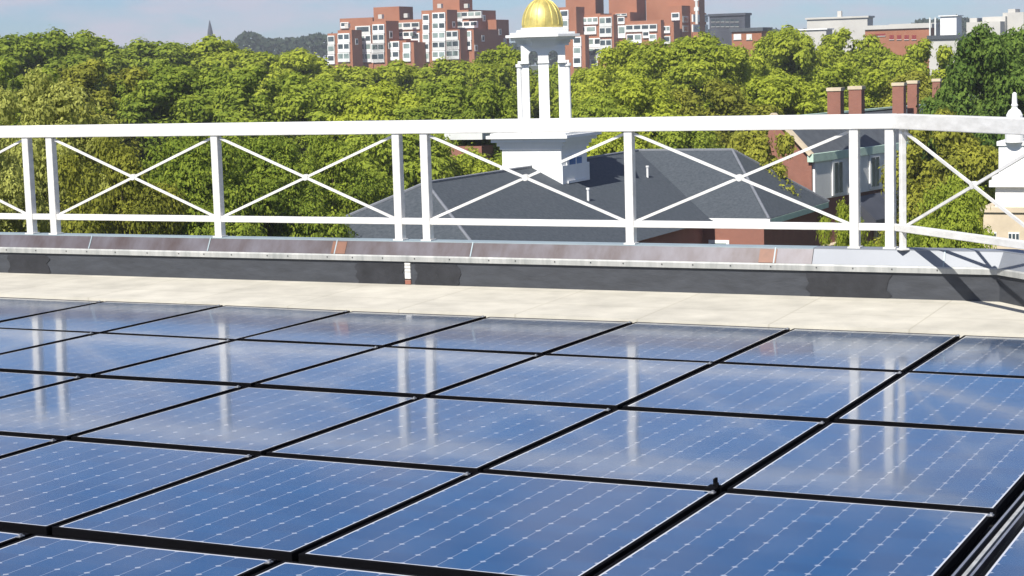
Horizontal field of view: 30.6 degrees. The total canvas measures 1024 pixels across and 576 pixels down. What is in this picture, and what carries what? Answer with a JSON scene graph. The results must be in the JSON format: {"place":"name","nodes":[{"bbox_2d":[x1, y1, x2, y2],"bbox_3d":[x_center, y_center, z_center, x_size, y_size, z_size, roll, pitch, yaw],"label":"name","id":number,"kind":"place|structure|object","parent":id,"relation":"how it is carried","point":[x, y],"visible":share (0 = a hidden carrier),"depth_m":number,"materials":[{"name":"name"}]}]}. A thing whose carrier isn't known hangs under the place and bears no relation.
{"place":"outdoors","nodes":[
{"label":"outdoors","id":0,"kind":"place"},
{"bbox_2d":[327,0,508,84],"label":"apartment tower","id":1,"kind":"structure","parent":0,"point":[455,30],"depth_m":570.07,"materials":[{"name":"brick"}]},
{"bbox_2d":[399,22,419,29],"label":"window","id":2,"kind":"structure","parent":1,"relation":"in","point":[407,25],"depth_m":575.47,"materials":[{"name":"white glass"}]},
{"bbox_2d":[444,133,496,159],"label":"brick house","id":3,"kind":"structure","parent":0,"point":[485,149],"depth_m":124.13,"materials":[{"name":"brick"}]},
{"bbox_2d":[0,0,1023,65],"label":"sky","id":4,"kind":"structure","parent":0,"point":[121,21],"materials":[{"name":"blue"}]},
{"bbox_2d":[0,273,1023,337],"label":"roof deck","id":5,"kind":"structure","parent":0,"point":[976,318],"depth_m":13.51,"materials":[{"name":"beige concrete"}]},
{"bbox_2d":[0,232,1023,306],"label":"parapet wall","id":6,"kind":"structure","parent":5,"relation":"on","point":[973,274],"depth_m":14.29,"materials":[{"name":"metal"}]},
{"bbox_2d":[0,113,898,248],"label":"railing","id":7,"kind":"object","parent":6,"relation":"on","point":[854,124],"visible":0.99,"depth_m":14.62,"materials":[{"name":"white metal"}]},
{"bbox_2d":[892,114,1023,249],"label":"railing","id":8,"kind":"object","parent":6,"relation":"on","point":[902,123],"visible":1,"depth_m":12.45,"materials":[{"name":"white metal"}]},
{"bbox_2d":[30,486,1023,575],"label":"roof membrane","id":9,"kind":"object","parent":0,"point":[980,538],"depth_m":7.04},
{"bbox_2d":[0,530,29,546],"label":"solar panel","id":10,"kind":"object","parent":9,"relation":"on","point":[7,537],"visible":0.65,"depth_m":7.02,"materials":[{"name":"blue glass"}]},
{"bbox_2d":[0,434,59,457],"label":"solar panel","id":11,"kind":"object","parent":9,"relation":"on","point":[11,444],"visible":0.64,"depth_m":8.85,"materials":[{"name":"blue glass"}]},
{"bbox_2d":[0,371,82,397],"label":"solar panel","id":12,"kind":"object","parent":9,"relation":"on","point":[12,383],"visible":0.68,"depth_m":10.69,"materials":[{"name":"blue glass"}]},
{"bbox_2d":[0,328,95,353],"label":"solar panel","id":13,"kind":"object","parent":9,"relation":"on","point":[11,340],"visible":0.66,"depth_m":12.50,"materials":[{"name":"blue glass"}]},
{"bbox_2d":[0,297,103,321],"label":"solar panel","id":14,"kind":"object","parent":9,"relation":"on","point":[11,308],"visible":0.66,"depth_m":14.28,"materials":[{"name":"blue glass"}]},
{"bbox_2d":[0,301,222,333],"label":"solar panel","id":15,"kind":"object","parent":9,"relation":"on","point":[102,317],"visible":0.73,"depth_m":13.55,"materials":[{"name":"glass"}]},
{"bbox_2d":[0,333,232,377],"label":"solar panel","id":16,"kind":"object","parent":9,"relation":"on","point":[93,355],"visible":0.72,"depth_m":11.73,"materials":[{"name":"glass"}]},
{"bbox_2d":[0,377,242,440],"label":"solar panel","id":17,"kind":"object","parent":9,"relation":"on","point":[68,410],"visible":0.75,"depth_m":9.90,"materials":[{"name":"glass"}]},
{"bbox_2d":[0,439,254,534],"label":"solar panel","id":18,"kind":"object","parent":9,"relation":"on","point":[44,489],"visible":0.84,"depth_m":8.08,"materials":[{"name":"glass"}]},
{"bbox_2d":[0,534,276,575],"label":"solar panel","id":19,"kind":"object","parent":9,"relation":"on","point":[39,555],"visible":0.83,"depth_m":6.64,"materials":[{"name":"glass"}]},
{"bbox_2d":[103,305,349,340],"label":"solar panel","id":20,"kind":"object","parent":9,"relation":"on","point":[229,322],"visible":0.67,"depth_m":13.07,"materials":[{"name":"glass"}]},
{"bbox_2d":[95,340,379,387],"bbox_3d":[-1.618,0.446,11.298,1.081,0.045,1.469,2,7,25],"label":"solar panel","id":21,"kind":"object","parent":9,"relation":"on","point":[244,363],"visible":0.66,"depth_m":11.20,"materials":[{"name":"glass"}]},
{"bbox_2d":[72,387,418,455],"bbox_3d":[-1.294,0.655,9.420,1.081,0.045,1.527,2,7,25],"label":"solar panel","id":22,"kind":"object","parent":9,"relation":"on","point":[256,421],"visible":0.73,"depth_m":9.31,"materials":[{"name":"glass"}]},
{"bbox_2d":[52,455,472,560],"bbox_3d":[-0.957,0.861,7.570,1.081,0.045,1.455,2,7,25],"label":"solar panel","id":23,"kind":"object","parent":9,"relation":"on","point":[280,508],"visible":0.81,"depth_m":7.43,"materials":[{"name":"glass"}]},
{"bbox_2d":[251,560,424,575],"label":"solar panel","id":24,"kind":"object","parent":9,"relation":"on","point":[287,568],"visible":1,"depth_m":6.44,"materials":[{"name":"glass"}]},
{"bbox_2d":[240,311,485,347],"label":"solar panel","id":25,"kind":"object","parent":9,"relation":"on","point":[378,329],"visible":0.72,"depth_m":12.58,"materials":[{"name":"glass"}]},
{"bbox_2d":[255,347,539,397],"bbox_3d":[-0.626,0.478,10.833,1.081,0.046,1.469,2,7,25],"label":"solar panel","id":26,"kind":"object","parent":9,"relation":"on","point":[407,372],"visible":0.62,"depth_m":10.73,"materials":[{"name":"glass"}]},
{"bbox_2d":[266,397,611,473],"bbox_3d":[-0.302,0.687,8.954,1.081,0.045,1.527,2,7,25],"label":"solar panel","id":27,"kind":"object","parent":9,"relation":"on","point":[472,436],"visible":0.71,"depth_m":8.84,"materials":[{"name":"glass"}]},
{"bbox_2d":[298,472,716,575],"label":"solar panel","id":28,"kind":"object","parent":9,"relation":"on","point":[486,524],"visible":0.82,"depth_m":6.99,"materials":[{"name":"glass"}]},
{"bbox_2d":[387,317,631,355],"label":"solar panel","id":29,"kind":"object","parent":9,"relation":"on","point":[539,336],"visible":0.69,"depth_m":12.11,"materials":[{"name":"glass"}]},
{"bbox_2d":[430,355,712,410],"bbox_3d":[0.367,0.510,10.367,1.081,0.045,1.469,2,7,25],"label":"solar panel","id":30,"kind":"object","parent":9,"relation":"on","point":[613,384],"visible":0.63,"depth_m":10.27,"materials":[{"name":"glass"}]},
{"bbox_2d":[484,409,824,494],"bbox_3d":[0.691,0.719,8.489,1.081,0.046,1.527,2,7,25],"label":"solar panel","id":31,"kind":"object","parent":9,"relation":"on","point":[682,450],"visible":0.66,"depth_m":8.38,"materials":[{"name":"glass"}]},
{"bbox_2d":[546,322,789,364],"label":"solar panel","id":32,"kind":"object","parent":9,"relation":"on","point":[714,344],"visible":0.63,"depth_m":11.66,"materials":[{"name":"glass"}]},
{"bbox_2d":[623,363,901,424],"bbox_3d":[1.359,0.541,9.902,1.081,0.045,1.469,2,7,25],"label":"solar panel","id":33,"kind":"object","parent":9,"relation":"on","point":[826,395],"visible":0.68,"depth_m":9.80,"materials":[{"name":"glass"}]},
{"bbox_2d":[593,492,993,575],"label":"solar panel","id":34,"kind":"object","parent":9,"relation":"on","point":[732,534],"visible":1,"depth_m":6.71,"materials":[{"name":"glass"}]},
{"bbox_2d":[720,328,959,373],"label":"solar panel","id":35,"kind":"object","parent":9,"relation":"on","point":[903,353],"visible":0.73,"depth_m":11.18,"materials":[{"name":"glass"}]},
{"bbox_2d":[727,422,1023,517],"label":"solar panel","id":36,"kind":"object","parent":9,"relation":"on","point":[967,470],"visible":0.84,"depth_m":7.88,"materials":[{"name":"glass"}]},
{"bbox_2d":[835,372,1023,432],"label":"solar panel","id":37,"kind":"object","parent":9,"relation":"on","point":[957,401],"visible":0.79,"depth_m":9.34,"materials":[{"name":"glass"}]},
{"bbox_2d":[908,335,1023,377],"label":"solar panel","id":38,"kind":"object","parent":9,"relation":"on","point":[984,355],"visible":0.76,"depth_m":10.75,"materials":[{"name":"glass"}]},
{"bbox_2d":[951,491,1023,575],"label":"cable channel","id":39,"kind":"object","parent":9,"relation":"on","point":[985,551],"visible":1,"depth_m":6.68,"materials":[{"name":"metal"}]},
{"bbox_2d":[980,521,1023,575],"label":"solar panel","id":40,"kind":"object","parent":9,"relation":"on","point":[1008,559],"visible":1,"depth_m":6.40,"materials":[{"name":"glass"}]},
{"bbox_2d":[529,65,554,80],"bbox_3d":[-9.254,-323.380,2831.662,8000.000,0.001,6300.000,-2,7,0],"label":"ground","id":41,"kind":"structure","parent":0,"point":[534,67],"depth_m":4247.84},
{"bbox_2d":[0,138,62,232],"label":"broadleaf tree","id":42,"kind":"object","parent":41,"relation":"on","point":[11,184],"visible":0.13,"depth_m":65.30,"materials":[{"name":"green plant"}]},
{"bbox_2d":[0,57,88,202],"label":"broadleaf tree","id":43,"kind":"object","parent":41,"relation":"on","point":[5,67],"visible":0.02,"depth_m":128.29,"materials":[{"name":"green plant"}]},
{"bbox_2d":[0,26,118,96],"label":"broadleaf tree","id":44,"kind":"object","parent":41,"relation":"on","point":[52,49],"visible":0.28,"depth_m":199.82,"materials":[{"name":"green plant"}]},
{"bbox_2d":[0,64,124,232],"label":"broadleaf tree","id":45,"kind":"object","parent":41,"relation":"on","point":[51,104],"visible":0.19,"depth_m":73.29,"materials":[{"name":"green plant"}]},
{"bbox_2d":[67,29,143,88],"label":"broadleaf tree","id":46,"kind":"object","parent":41,"relation":"on","point":[110,56],"visible":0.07,"depth_m":220.17,"materials":[{"name":"green plant"}]},
{"bbox_2d":[54,57,165,179],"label":"broadleaf tree","id":47,"kind":"object","parent":41,"relation":"on","point":[87,77],"visible":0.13,"depth_m":136.83,"materials":[{"name":"green plant"}]},
{"bbox_2d":[57,137,188,234],"bbox_3d":[-13.179,4.365,65.307,6.128,19.807,6.451,4,9,40],"label":"broadleaf tree","id":48,"kind":"object","parent":41,"relation":"on","point":[133,197],"visible":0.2,"depth_m":63.69,"materials":[{"name":"green plant"}]},
{"bbox_2d":[114,37,200,73],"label":"broadleaf tree","id":49,"kind":"object","parent":41,"relation":"on","point":[142,51],"visible":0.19,"depth_m":231.07,"materials":[{"name":"green plant"}]},
{"bbox_2d":[94,55,250,179],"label":"broadleaf tree","id":50,"kind":"object","parent":41,"relation":"on","point":[151,100],"visible":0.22,"depth_m":136.81,"materials":[{"name":"green plant"}]},
{"bbox_2d":[137,121,267,235],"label":"broadleaf tree","id":51,"kind":"object","parent":41,"relation":"on","point":[189,171],"visible":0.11,"depth_m":68.81,"materials":[{"name":"green plant"}]},
{"bbox_2d":[181,34,245,73],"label":"broadleaf tree","id":52,"kind":"object","parent":41,"relation":"on","point":[210,50],"visible":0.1,"depth_m":235.26,"materials":[{"name":"green plant"}]},
{"bbox_2d":[149,63,327,222],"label":"broadleaf tree","id":53,"kind":"object","parent":41,"relation":"on","point":[232,101],"visible":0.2,"depth_m":134.61,"materials":[{"name":"green plant"}]},
{"bbox_2d":[208,47,306,90],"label":"broadleaf tree","id":54,"kind":"object","parent":41,"relation":"on","point":[266,60],"visible":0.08,"depth_m":231.65,"materials":[{"name":"green plant"}]},
{"bbox_2d":[224,121,357,237],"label":"broadleaf tree","id":55,"kind":"object","parent":41,"relation":"on","point":[262,177],"visible":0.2,"depth_m":72.94,"materials":[{"name":"green plant"}]},
{"bbox_2d":[252,47,336,114],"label":"broadleaf tree","id":56,"kind":"object","parent":41,"relation":"on","point":[299,60],"visible":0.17,"depth_m":228.19,"materials":[{"name":"green plant"}]},
{"bbox_2d":[266,71,361,182],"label":"broadleaf tree","id":57,"kind":"object","parent":41,"relation":"on","point":[305,102],"visible":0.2,"depth_m":133.81,"materials":[{"name":"green plant"}]},
{"bbox_2d":[272,135,393,216],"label":"broadleaf tree","id":58,"kind":"object","parent":41,"relation":"on","point":[370,186],"visible":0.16,"depth_m":79.72,"materials":[{"name":"green plant"}]},
{"bbox_2d":[311,62,404,89],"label":"broadleaf tree","id":59,"kind":"object","parent":41,"relation":"on","point":[361,76],"visible":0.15,"depth_m":222.38,"materials":[{"name":"green plant"}]},
{"bbox_2d":[299,76,426,174],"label":"broadleaf tree","id":60,"kind":"object","parent":41,"relation":"on","point":[370,103],"visible":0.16,"depth_m":133.02,"materials":[{"name":"green plant"}]},
{"bbox_2d":[373,59,424,95],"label":"broadleaf tree","id":61,"kind":"object","parent":41,"relation":"on","point":[403,71],"visible":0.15,"depth_m":222.96,"materials":[{"name":"green plant"}]},
{"bbox_2d":[343,112,456,211],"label":"broadleaf tree","id":62,"kind":"object","parent":41,"relation":"on","point":[379,155],"visible":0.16,"depth_m":101.80,"materials":[{"name":"green plant"}]},
{"bbox_2d":[384,73,500,134],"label":"broadleaf tree","id":63,"kind":"object","parent":41,"relation":"on","point":[446,97],"visible":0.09,"depth_m":131.80,"materials":[{"name":"green plant"}]},
{"bbox_2d":[413,54,483,100],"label":"broadleaf tree","id":64,"kind":"object","parent":41,"relation":"on","point":[442,68],"visible":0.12,"depth_m":221.67,"materials":[{"name":"green plant"}]},
{"bbox_2d":[447,142,501,176],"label":"broadleaf tree","id":65,"kind":"object","parent":41,"relation":"on","point":[466,164],"visible":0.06,"depth_m":106.32,"materials":[{"name":"green plant"}]},
{"bbox_2d":[432,79,533,164],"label":"broadleaf tree","id":66,"kind":"object","parent":41,"relation":"on","point":[487,101],"visible":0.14,"depth_m":126.42,"materials":[{"name":"green plant"}]},
{"bbox_2d":[460,42,555,117],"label":"broadleaf tree","id":67,"kind":"object","parent":41,"relation":"on","point":[498,65],"visible":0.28,"depth_m":201.08,"materials":[{"name":"green plant"}]},
{"bbox_2d":[533,62,583,117],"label":"broadleaf tree","id":68,"kind":"object","parent":41,"relation":"on","point":[553,74],"visible":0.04,"depth_m":210.74,"materials":[{"name":"green plant"}]},
{"bbox_2d":[311,0,828,245],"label":"hall building","id":69,"kind":"structure","parent":41,"relation":"on","point":[665,178],"depth_m":86.54,"materials":[{"name":"stone"}]},
{"bbox_2d":[566,153,586,182],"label":"cupola window","id":70,"kind":"structure","parent":69,"relation":"in","point":[579,159],"depth_m":87.27,"materials":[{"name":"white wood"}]},
{"bbox_2d":[552,60,603,106],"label":"broadleaf tree","id":71,"kind":"object","parent":41,"relation":"on","point":[584,74],"visible":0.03,"depth_m":197.88,"materials":[{"name":"green plant"}]},
{"bbox_2d":[550,87,639,140],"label":"broadleaf tree","id":72,"kind":"object","parent":41,"relation":"on","point":[591,107],"visible":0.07,"depth_m":126.31,"materials":[{"name":"green plant"}]},
{"bbox_2d":[571,38,668,106],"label":"broadleaf tree","id":73,"kind":"object","parent":41,"relation":"on","point":[619,59],"visible":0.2,"depth_m":178.37,"materials":[{"name":"green plant"}]},
{"bbox_2d":[587,131,656,156],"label":"broadleaf tree","id":74,"kind":"object","parent":41,"relation":"on","point":[615,145],"visible":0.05,"depth_m":110.46,"materials":[{"name":"green plant"}]},
{"bbox_2d":[607,73,715,148],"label":"broadleaf tree","id":75,"kind":"object","parent":41,"relation":"on","point":[640,93],"visible":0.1,"depth_m":127.51,"materials":[{"name":"green plant"}]},
{"bbox_2d":[651,131,724,148],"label":"broadleaf tree","id":76,"kind":"object","parent":41,"relation":"on","point":[688,139],"visible":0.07,"depth_m":112.32,"materials":[{"name":"green plant"}]},
{"bbox_2d":[624,28,762,115],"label":"broadleaf tree","id":77,"kind":"object","parent":41,"relation":"on","point":[695,62],"visible":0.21,"depth_m":168.20,"materials":[{"name":"green plant"}]},
{"bbox_2d":[667,77,783,149],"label":"broadleaf tree","id":78,"kind":"object","parent":41,"relation":"on","point":[728,99],"visible":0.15,"depth_m":126.74,"materials":[{"name":"green plant"}]},
{"bbox_2d":[727,45,778,84],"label":"broadleaf tree","id":79,"kind":"object","parent":41,"relation":"on","point":[760,59],"visible":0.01,"depth_m":181.30,"materials":[{"name":"green plant"}]},
{"bbox_2d":[725,130,826,232],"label":"broadleaf tree","id":80,"kind":"object","parent":41,"relation":"on","point":[754,145],"visible":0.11,"depth_m":97.85,"materials":[{"name":"green plant"}]},
{"bbox_2d":[740,64,826,114],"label":"broadleaf tree","id":81,"kind":"object","parent":41,"relation":"on","point":[791,95],"visible":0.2,"depth_m":136.44,"materials":[{"name":"green plant"}]},
{"bbox_2d":[749,21,837,83],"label":"broadleaf tree","id":82,"kind":"object","parent":41,"relation":"on","point":[783,47],"visible":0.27,"depth_m":191.42,"materials":[{"name":"green plant"}]},
{"bbox_2d":[790,27,879,80],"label":"broadleaf tree","id":83,"kind":"object","parent":41,"relation":"on","point":[835,42],"visible":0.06,"depth_m":196.31,"materials":[{"name":"green plant"}]},
{"bbox_2d":[737,79,941,245],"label":"brick residence","id":84,"kind":"structure","parent":41,"relation":"on","point":[822,170],"depth_m":116.19,"materials":[{"name":"paint"}]},
{"bbox_2d":[832,159,843,195],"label":"window","id":85,"kind":"structure","parent":84,"relation":"in","point":[837,165],"depth_m":114.68,"materials":[{"name":"white wood"}]},
{"bbox_2d":[869,154,879,188],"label":"window","id":86,"kind":"structure","parent":84,"relation":"in","point":[874,160],"depth_m":118.96,"materials":[{"name":"white wood"}]},
{"bbox_2d":[815,197,879,246],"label":"broadleaf tree","id":87,"kind":"object","parent":41,"relation":"on","point":[843,237],"visible":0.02,"depth_m":66.20,"materials":[{"name":"green plant"}]},
{"bbox_2d":[812,61,891,111],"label":"broadleaf tree","id":88,"kind":"object","parent":41,"relation":"on","point":[833,76],"visible":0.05,"depth_m":147.31,"materials":[{"name":"green plant"}]},
{"bbox_2d":[839,42,905,108],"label":"broadleaf tree","id":89,"kind":"object","parent":41,"relation":"on","point":[878,56],"visible":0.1,"depth_m":191.44,"materials":[{"name":"green plant"}]},
{"bbox_2d":[863,24,937,67],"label":"brick office","id":90,"kind":"structure","parent":41,"relation":"on","point":[897,39],"depth_m":462.53,"materials":[{"name":"brick"}]},
{"bbox_2d":[878,216,922,246],"bbox_3d":[13.087,5.796,61.273,3.156,16.451,2.997,-3,7,-9],"label":"broadleaf tree","id":91,"kind":"object","parent":41,"relation":"on","point":[913,240],"visible":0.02,"depth_m":60.21,"materials":[{"name":"green plant"}]},
{"bbox_2d":[867,68,934,107],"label":"broadleaf tree","id":92,"kind":"object","parent":41,"relation":"on","point":[925,86],"visible":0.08,"depth_m":147.63,"materials":[{"name":"green plant"}]},
{"bbox_2d":[882,37,953,82],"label":"broadleaf tree","id":93,"kind":"object","parent":41,"relation":"on","point":[916,57],"visible":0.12,"depth_m":182.36,"materials":[{"name":"green plant"}]},
{"bbox_2d":[872,107,998,247],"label":"broadleaf tree","id":94,"kind":"object","parent":41,"relation":"on","point":[969,156],"visible":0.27,"depth_m":90.71,"materials":[{"name":"green plant"}]},
{"bbox_2d":[910,167,996,248],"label":"broadleaf tree","id":95,"kind":"object","parent":41,"relation":"on","point":[959,214],"visible":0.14,"depth_m":65.36,"materials":[{"name":"green plant"}]},
{"bbox_2d":[916,21,1023,198],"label":"broadleaf tree","id":96,"kind":"object","parent":41,"relation":"on","point":[970,72],"visible":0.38,"depth_m":103.42,"materials":[{"name":"green plant"}]},
{"bbox_2d":[972,24,1023,112],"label":"broadleaf tree","id":97,"kind":"object","parent":41,"relation":"on","point":[1016,37],"visible":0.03,"depth_m":110.07,"materials":[{"name":"green plant"}]},
{"bbox_2d":[982,92,1023,249],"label":"stone tower","id":98,"kind":"structure","parent":41,"relation":"on","point":[1007,183],"depth_m":69.26,"materials":[{"name":"stone"}]},
{"bbox_2d":[118,14,969,65],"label":"woods","id":99,"kind":"object","parent":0,"point":[257,42],"visible":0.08,"depth_m":1001.76,"materials":[{"name":"green plant"}]},
{"bbox_2d":[558,0,707,75],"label":"apartment tower","id":100,"kind":"structure","parent":0,"point":[598,29],"depth_m":576.35,"materials":[{"name":"brick"}]},
{"bbox_2d":[625,24,657,31],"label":"window","id":101,"kind":"structure","parent":100,"relation":"in","point":[643,27],"depth_m":572.94,"materials":[{"name":"white glass"}]},
{"bbox_2d":[708,13,751,50],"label":"office block","id":102,"kind":"structure","parent":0,"point":[720,25],"depth_m":631.86,"materials":[{"name":"grey concrete"}]},
{"bbox_2d":[729,27,771,55],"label":"brick house","id":103,"kind":"structure","parent":0,"point":[743,36],"depth_m":415.07,"materials":[{"name":"brick"}]},
{"bbox_2d":[799,28,833,49],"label":"podium block","id":104,"kind":"structure","parent":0,"point":[816,34],"depth_m":494.06,"materials":[{"name":"concrete"}]},
{"bbox_2d":[805,11,874,52],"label":"concrete block","id":105,"kind":"structure","parent":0,"point":[854,24],"depth_m":511.00,"materials":[{"name":"white concrete"}]},
{"bbox_2d":[929,15,963,35],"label":"white screen building","id":106,"kind":"structure","parent":0,"point":[950,24],"depth_m":445.59,"materials":[{"name":"white metal"}]},
{"bbox_2d":[927,34,975,99],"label":"grey roof building","id":107,"kind":"structure","parent":0,"point":[942,40],"depth_m":395.90,"materials":[{"name":"concrete"}]},
{"bbox_2d":[966,9,1023,38],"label":"cream building","id":108,"kind":"structure","parent":0,"point":[1011,18],"depth_m":428.48,"materials":[{"name":"concrete"}]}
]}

